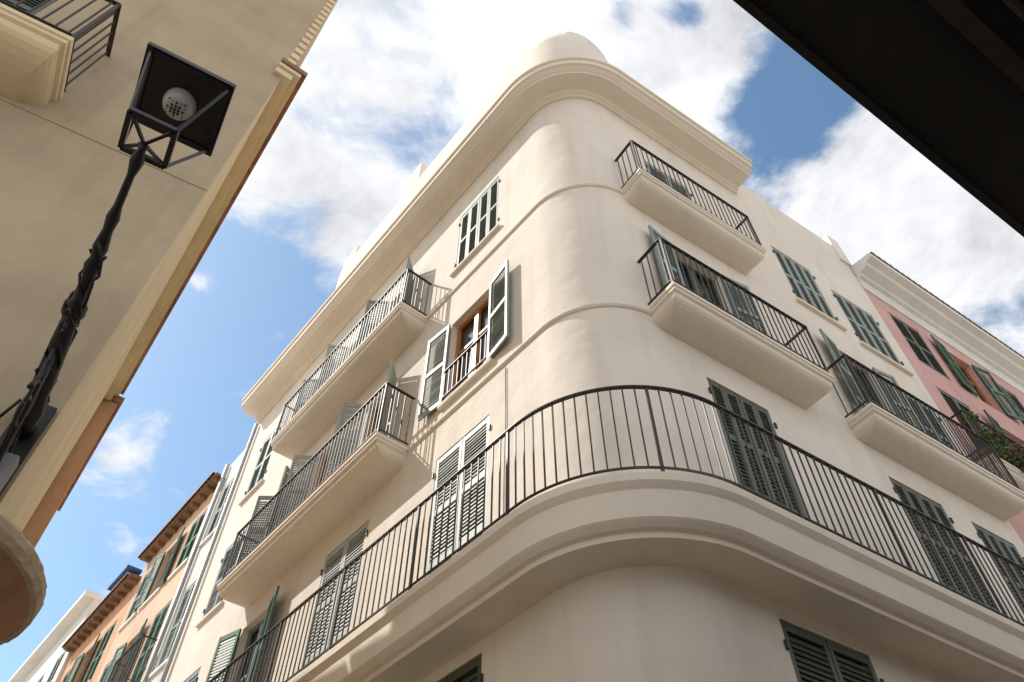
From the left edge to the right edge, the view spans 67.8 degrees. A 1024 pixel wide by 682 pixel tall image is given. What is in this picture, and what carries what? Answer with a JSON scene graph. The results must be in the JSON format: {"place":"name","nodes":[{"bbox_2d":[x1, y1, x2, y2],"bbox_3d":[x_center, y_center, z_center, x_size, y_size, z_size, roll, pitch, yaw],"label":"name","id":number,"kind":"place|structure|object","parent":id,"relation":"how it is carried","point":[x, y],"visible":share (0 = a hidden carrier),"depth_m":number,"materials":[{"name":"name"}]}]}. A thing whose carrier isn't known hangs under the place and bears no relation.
{"place":"outdoors","nodes":[
{"label":"outdoors","id":0,"kind":"place"},
{"bbox_2d":[0,0,336,530],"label":"walls","id":1,"kind":"structure","parent":0,"point":[60,186],"depth_m":6.12,"materials":[{"name":"beige paint"}]},
{"bbox_2d":[0,511,46,644],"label":"rounded corner balcony","id":2,"kind":"structure","parent":1,"relation":"attached to","point":[23,585],"depth_m":3.39,"materials":[{"name":"concrete"}]},
{"bbox_2d":[4,0,57,14],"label":"balcony door","id":3,"kind":"structure","parent":1,"relation":"attached to","point":[27,5],"depth_m":7.22,"materials":[{"name":"brown wood"}]},
{"bbox_2d":[0,3,73,104],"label":"front balcony slab","id":4,"kind":"structure","parent":1,"relation":"attached to","point":[35,56],"depth_m":6.04,"materials":[{"name":"beige paint"}]},
{"bbox_2d":[0,0,121,91],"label":"front balcony railing","id":5,"kind":"object","parent":4,"relation":"on","point":[115,9],"visible":0.88,"depth_m":6.57,"materials":[{"name":"metal"}]},
{"bbox_2d":[0,41,236,494],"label":"street lamp","id":6,"kind":"object","parent":1,"relation":"attached to","point":[175,98],"visible":1,"depth_m":4.14,"materials":[{"name":"black metal"}]},
{"bbox_2d":[0,0,337,400],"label":"side cornice and quoins","id":7,"kind":"structure","parent":1,"relation":"attached to","point":[290,74],"depth_m":9.79,"materials":[{"name":"beige paint"}]},
{"bbox_2d":[0,0,1023,681],"label":"sky","id":8,"kind":"structure","parent":0,"point":[388,84],"materials":[{"name":"blue"}]},
{"bbox_2d":[733,0,1023,236],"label":"dark eave building","id":9,"kind":"structure","parent":0,"point":[939,84],"depth_m":4.38,"materials":[{"name":"black metal"}]},
{"bbox_2d":[821,235,1023,542],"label":"walls","id":10,"kind":"structure","parent":0,"point":[932,380],"depth_m":15.22,"materials":[{"name":"pink paint"}]},
{"bbox_2d":[851,251,1023,386],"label":"roof cornice","id":11,"kind":"structure","parent":10,"relation":"attached to","point":[878,273],"depth_m":16.76,"materials":[{"name":"white paint"}]},
{"bbox_2d":[889,313,1023,455],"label":"shutters and windows","id":12,"kind":"object","parent":10,"relation":"attached to","point":[961,372],"visible":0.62,"depth_m":15.29,"materials":[{"name":"green wood"}]},
{"bbox_2d":[950,409,1022,470],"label":"pink house balcony railing","id":13,"kind":"object","parent":10,"relation":"attached to","point":[985,424],"visible":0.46,"depth_m":12.59,"materials":[{"name":"metal"}]},
{"bbox_2d":[964,409,1023,473],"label":"potted plants","id":14,"kind":"object","parent":13,"relation":"on","point":[994,438],"visible":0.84,"depth_m":12.07,"materials":[{"name":"green plant"}]},
{"bbox_2d":[978,453,1023,491],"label":"pink house balcony slab","id":15,"kind":"structure","parent":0,"point":[1016,474],"depth_m":11.88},
{"label":"ground","id":16,"kind":"structure","parent":0,"visible":0},
{"bbox_2d":[8,589,102,681],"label":"pale townhouse","id":17,"kind":"structure","parent":16,"relation":"on","point":[48,658],"depth_m":25.01,"materials":[{"name":"white paint"}]},
{"bbox_2d":[22,395,124,548],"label":"terracotta house","id":18,"kind":"structure","parent":16,"relation":"on","point":[57,493],"depth_m":10.95,"materials":[{"name":"orange paint"}]},
{"bbox_2d":[59,580,139,681],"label":"walls","id":19,"kind":"structure","parent":16,"relation":"on","point":[118,612],"depth_m":20.70,"materials":[{"name":"orange paint"}]},
{"bbox_2d":[63,620,117,681],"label":"shutters and windows","id":20,"kind":"object","parent":19,"relation":"attached to","point":[97,658],"visible":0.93,"depth_m":20.14,"materials":[{"name":"green wood"}]},
{"bbox_2d":[61,572,141,653],"bbox_3d":[-11.547,7.940,21.847,0.960,0.330,5.000,33,-58,-24],"label":"tiled eave","id":21,"kind":"object","parent":19,"relation":"attached to","point":[118,592],"visible":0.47,"depth_m":21.51,"materials":[{"name":"wood"}]},
{"bbox_2d":[107,564,142,590],"bbox_3d":[-10.757,6.635,21.152,0.420,0.080,1.400,33,-58,-24],"label":"blue roof awning","id":22,"kind":"object","parent":21,"relation":"on","point":[129,569],"visible":0.57,"depth_m":20.89,"materials":[{"name":"blue metal"}]},
{"bbox_2d":[96,487,216,681],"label":"walls","id":23,"kind":"structure","parent":16,"relation":"on","point":[155,605],"depth_m":18.26,"materials":[{"name":"paint"}]},
{"bbox_2d":[107,634,157,681],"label":"house balcony railing","id":24,"kind":"object","parent":23,"relation":"attached to","point":[121,664],"visible":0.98,"depth_m":15.48,"materials":[{"name":"black metal"}]},
{"bbox_2d":[117,557,188,631],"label":"window sills","id":25,"kind":"structure","parent":23,"relation":"attached to","point":[177,569],"depth_m":18.07,"materials":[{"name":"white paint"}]},
{"bbox_2d":[99,508,207,681],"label":"shutters and windows","id":26,"kind":"object","parent":23,"relation":"attached to","point":[186,550],"visible":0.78,"depth_m":18.00,"materials":[{"name":"green wood"}]},
{"bbox_2d":[137,472,221,562],"bbox_3d":[-8.440,4.786,19.952,0.900,0.324,4.620,33,-58,-24],"label":"tiled eave","id":27,"kind":"object","parent":23,"relation":"attached to","point":[189,507],"visible":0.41,"depth_m":19.69,"materials":[{"name":"wood"}]},
{"bbox_2d":[147,441,252,681],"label":"walls","id":28,"kind":"structure","parent":16,"relation":"on","point":[196,566],"depth_m":16.32,"materials":[{"name":"grey paint"}]},
{"bbox_2d":[148,526,216,678],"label":"window sills","id":29,"kind":"structure","parent":28,"relation":"attached to","point":[163,664],"depth_m":14.55,"materials":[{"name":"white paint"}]},
{"bbox_2d":[142,464,229,681],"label":"downpipe","id":30,"kind":"object","parent":28,"relation":"attached to","point":[176,597],"visible":1,"depth_m":16.29,"materials":[{"name":"white metal"}]},
{"bbox_2d":[157,477,234,666],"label":"shutters and windows","id":31,"kind":"object","parent":28,"relation":"attached to","point":[217,515],"visible":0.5,"depth_m":15.60,"materials":[{"name":"wood"}]},
{"bbox_2d":[165,31,1023,681],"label":"walls","id":32,"kind":"structure","parent":16,"relation":"on","point":[563,251],"depth_m":9.45,"materials":[{"name":"white paint"}]},
{"bbox_2d":[159,423,257,681],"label":"downpipe","id":33,"kind":"object","parent":32,"relation":"attached to","point":[189,606],"visible":1,"depth_m":15.55,"materials":[{"name":"white metal"}]},
{"bbox_2d":[217,431,407,607],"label":"third floor balcony slab","id":34,"kind":"structure","parent":32,"relation":"attached to","point":[365,472],"depth_m":10.94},
{"bbox_2d":[221,382,415,580],"bbox_3d":[-3.084,2.393,11.770,0.510,1.020,4.602,33,-58,-24],"label":"third floor balcony railing","id":35,"kind":"object","parent":32,"relation":"attached to","point":[331,439],"visible":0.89,"depth_m":11.51,"materials":[{"name":"black metal"}]},
{"bbox_2d":[270,301,426,460],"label":"fourth floor balcony slab","id":36,"kind":"structure","parent":32,"relation":"attached to","point":[394,334],"depth_m":13.20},
{"bbox_2d":[273,268,431,438],"bbox_3d":[-2.995,0.452,13.995,0.530,1.020,4.302,33,-58,-24],"label":"fourth floor balcony railing","id":37,"kind":"object","parent":32,"relation":"attached to","point":[404,273],"visible":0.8,"depth_m":13.78,"materials":[{"name":"black metal"}]},
{"bbox_2d":[343,162,427,267],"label":"rooftop parapets and chimneys","id":38,"kind":"object","parent":32,"relation":"on","point":[416,174],"visible":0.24,"depth_m":19.70,"materials":[{"name":"white paint"}]},
{"bbox_2d":[241,56,752,423],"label":"roof cornice","id":39,"kind":"structure","parent":32,"relation":"attached to","point":[522,100],"depth_m":14.61,"materials":[{"name":"paint"}]},
{"bbox_2d":[503,367,505,517],"bbox_3d":[-0.077,1.198,8.143,0.027,2.800,0.013,-35,-59,25],"label":"wall cable","id":40,"kind":"object","parent":32,"relation":"attached to","point":[504,441],"depth_m":8.23,"materials":[{"name":"metal"}]},
{"bbox_2d":[407,182,652,451],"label":"string courses","id":41,"kind":"object","parent":32,"relation":"attached to","point":[504,362],"visible":0.99,"depth_m":9.80,"materials":[{"name":"paint"}]},
{"bbox_2d":[195,223,913,627],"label":"window sills","id":42,"kind":"structure","parent":32,"relation":"attached to","point":[481,369],"depth_m":12.56,"materials":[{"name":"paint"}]},
{"bbox_2d":[185,161,1023,681],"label":"shutters and windows","id":43,"kind":"object","parent":32,"relation":"attached to","point":[817,659],"visible":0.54,"depth_m":10.20,"materials":[{"name":"green wood"}]},
{"bbox_2d":[441,330,487,398],"bbox_3d":[-0.628,0.319,10.203,0.042,0.542,0.978,33,-58,-24],"label":"window guard rail","id":44,"kind":"object","parent":43,"relation":"attached to","point":[464,353],"depth_m":10.22,"materials":[{"name":"metal"}]},
{"bbox_2d":[195,164,1023,681],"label":"shutter hinges","id":45,"kind":"object","parent":32,"relation":"attached to","point":[709,392],"visible":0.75,"depth_m":9.79,"materials":[{"name":"metal"}]},
{"bbox_2d":[208,385,1023,681],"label":"wraparound balcony railing","id":46,"kind":"object","parent":32,"relation":"attached to","point":[662,467],"visible":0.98,"depth_m":7.45,"materials":[{"name":"black metal"}]},
{"bbox_2d":[288,471,1023,681],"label":"wraparound balcony slab","id":47,"kind":"structure","parent":32,"relation":"attached to","point":[519,560],"depth_m":6.40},
{"bbox_2d":[614,140,762,246],"bbox_3d":[2.770,-2.142,11.938,2.492,1.020,0.430,27,-56,-20],"label":"fourth floor balcony railing","id":48,"kind":"object","parent":32,"relation":"attached to","point":[631,143],"visible":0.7,"depth_m":11.89,"materials":[{"name":"black metal"}]},
{"bbox_2d":[622,167,766,274],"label":"fourth floor balcony slab","id":49,"kind":"structure","parent":32,"relation":"attached to","point":[657,200],"depth_m":11.29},
{"bbox_2d":[637,236,828,372],"bbox_3d":[2.809,-0.291,9.654,2.612,1.020,0.450,27,-56,-20],"label":"third floor balcony railing","id":50,"kind":"object","parent":32,"relation":"attached to","point":[662,241],"visible":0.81,"depth_m":9.55,"materials":[{"name":"black metal"}]},
{"bbox_2d":[647,281,834,408],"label":"third floor balcony slab","id":51,"kind":"structure","parent":32,"relation":"attached to","point":[687,316],"depth_m":8.99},
{"bbox_2d":[846,402,1023,521],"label":"balcony slab","id":52,"kind":"structure","parent":32,"relation":"attached to","point":[886,433],"depth_m":10.22,"materials":[{"name":"paint"}]},
{"bbox_2d":[827,353,1020,489],"bbox_3d":[5.898,1.310,10.913,3.272,1.020,0.410,27,-56,-20],"label":"balcony railing","id":53,"kind":"object","parent":52,"relation":"on","point":[846,357],"visible":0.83,"depth_m":10.79,"materials":[{"name":"metal"}]}
]}

